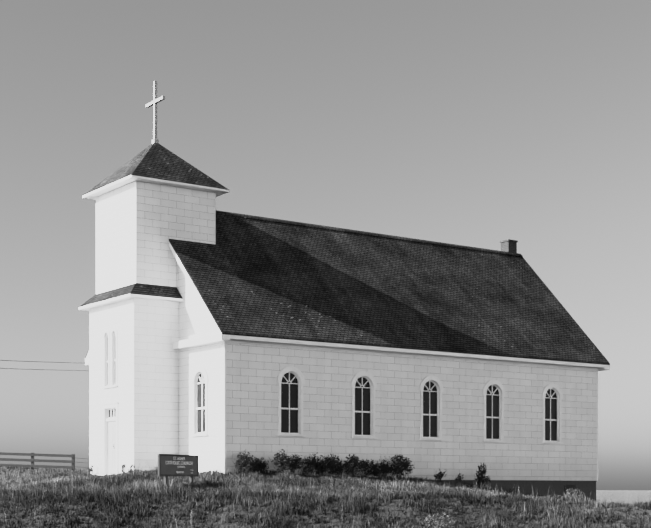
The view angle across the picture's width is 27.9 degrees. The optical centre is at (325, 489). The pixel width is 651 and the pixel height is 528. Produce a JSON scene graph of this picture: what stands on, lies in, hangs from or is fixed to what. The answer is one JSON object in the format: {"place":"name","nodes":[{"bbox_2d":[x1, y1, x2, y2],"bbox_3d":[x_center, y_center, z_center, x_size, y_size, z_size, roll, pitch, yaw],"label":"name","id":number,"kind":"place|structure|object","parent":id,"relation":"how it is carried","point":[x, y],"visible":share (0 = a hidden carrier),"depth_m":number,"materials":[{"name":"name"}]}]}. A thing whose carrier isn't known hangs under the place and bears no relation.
{"place":"outdoors","nodes":[
{"label":"outdoors","id":0,"kind":"place"},
{"bbox_2d":[90,298,178,474],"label":"lower tower walls","id":1,"kind":"structure","parent":0,"point":[145,393],"depth_m":44.45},
{"bbox_2d":[80,143,228,306],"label":"tower roofs","id":2,"kind":"structure","parent":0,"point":[155,160],"depth_m":45.12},
{"bbox_2d":[146,81,164,143],"bbox_3d":[-6.014,-13.230,46.242,0.180,2.370,1.280,0,0,-35],"label":"cross","id":3,"kind":"object","parent":2,"relation":"on","point":[155,101],"visible":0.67,"depth_m":46.19,"materials":[{"name":"paint"}]},
{"bbox_2d":[96,181,215,293],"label":"tower walls","id":4,"kind":"structure","parent":0,"point":[139,224],"depth_m":44.90,"materials":[{"name":"white wood"}]},
{"bbox_2d":[109,336,204,432],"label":"glass window","id":5,"kind":"structure","parent":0,"point":[199,406],"depth_m":43.81,"materials":[{"name":"grey glass"}]},
{"bbox_2d":[0,463,650,527],"bbox_3d":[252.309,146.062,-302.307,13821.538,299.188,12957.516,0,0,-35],"label":"ground","id":6,"kind":"structure","parent":0,"point":[618,495],"depth_m":32.62,"materials":[{"name":"plant"}]},
{"bbox_2d":[0,452,74,470],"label":"plank fence","id":7,"kind":"object","parent":6,"relation":"on","point":[32,460],"visible":0.81,"depth_m":95.99,"materials":[{"name":"grey wood"}]},
{"bbox_2d":[158,454,198,487],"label":"sign frame posts","id":8,"kind":"object","parent":6,"relation":"on","point":[167,475],"visible":0.67,"depth_m":37.53,"materials":[{"name":"black wood"}]},
{"bbox_2d":[161,456,196,474],"bbox_3d":[-4.254,-0.690,37.901,1.860,0.590,0.040,0,0,-60],"label":"sign board","id":9,"kind":"object","parent":8,"relation":"attached to","point":[167,467],"visible":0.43,"depth_m":37.86,"materials":[{"name":"black wood"}]},
{"bbox_2d":[168,461,191,464],"bbox_3d":[-4.235,-0.762,37.887,0.005,0.098,1.305,0,0,30],"label":"sign text","id":10,"kind":"object","parent":9,"relation":"on","point":[178,463],"visible":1,"depth_m":37.85},
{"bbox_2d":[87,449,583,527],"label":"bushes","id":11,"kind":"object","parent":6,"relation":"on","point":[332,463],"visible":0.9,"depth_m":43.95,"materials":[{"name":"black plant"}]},
{"bbox_2d":[432,480,595,500],"bbox_3d":[0.380,0.665,50.778,19.020,2.080,9.370,0,0,-35],"label":"foundation","id":12,"kind":"object","parent":6,"relation":"on","point":[557,488],"visible":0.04,"depth_m":50.76,"materials":[{"name":"grey concrete"}]},
{"bbox_2d":[97,328,597,480],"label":"exterior trim","id":13,"kind":"structure","parent":12,"relation":"on","point":[299,375],"depth_m":45.60,"materials":[{"name":"white wood"}]},
{"bbox_2d":[108,421,115,473],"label":"door leaves","id":14,"kind":"object","parent":13,"relation":"attached to","point":[111,450],"visible":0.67,"depth_m":45.46,"materials":[{"name":"white wood"}]},
{"bbox_2d":[177,262,596,480],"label":"church walls","id":15,"kind":"structure","parent":12,"relation":"on","point":[523,452],"depth_m":46.23,"materials":[{"name":"white wood"}]},
{"bbox_2d":[79,175,609,370],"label":"roof trim","id":16,"kind":"structure","parent":15,"relation":"on","point":[219,337],"depth_m":44.94,"materials":[{"name":"white wood"}]},
{"bbox_2d":[1,360,83,370],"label":"service wires","id":17,"kind":"object","parent":16,"relation":"attached to","point":[40,369],"visible":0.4,"depth_m":47.32,"materials":[{"name":"grey metal"}]},
{"bbox_2d":[86,210,609,364],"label":"roof","id":18,"kind":"structure","parent":15,"relation":"on","point":[402,292],"depth_m":48.54,"materials":[{"name":"black"}]},
{"bbox_2d":[90,144,594,358],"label":"curled roof shingles","id":19,"kind":"object","parent":18,"relation":"attached to","point":[282,288],"visible":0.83,"depth_m":45.51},
{"bbox_2d":[500,239,517,252],"bbox_3d":[7.915,-9.760,56.541,0.540,1.930,0.540,0,0,-35],"label":"chimney","id":20,"kind":"object","parent":18,"relation":"on","point":[508,245],"visible":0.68,"depth_m":56.36,"materials":[{"name":"brick"}]},
{"bbox_2d":[564,485,575,493],"bbox_3d":[9.630,0.025,51.584,0.600,0.400,0.040,0,0,-35],"label":"foundation vent","id":21,"kind":"object","parent":12,"relation":"attached to","point":[566,487],"visible":0.43,"depth_m":51.54,"materials":[{"name":"black"}]},
{"bbox_2d":[0,0,650,489],"label":"sky","id":22,"kind":"structure","parent":0,"point":[483,124],"materials":[{"name":"grey"}]},
{"bbox_2d":[281,373,556,440],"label":"arched windows","id":23,"kind":"structure","parent":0,"point":[358,407],"depth_m":47.35,"materials":[{"name":"black glass"}]}
]}

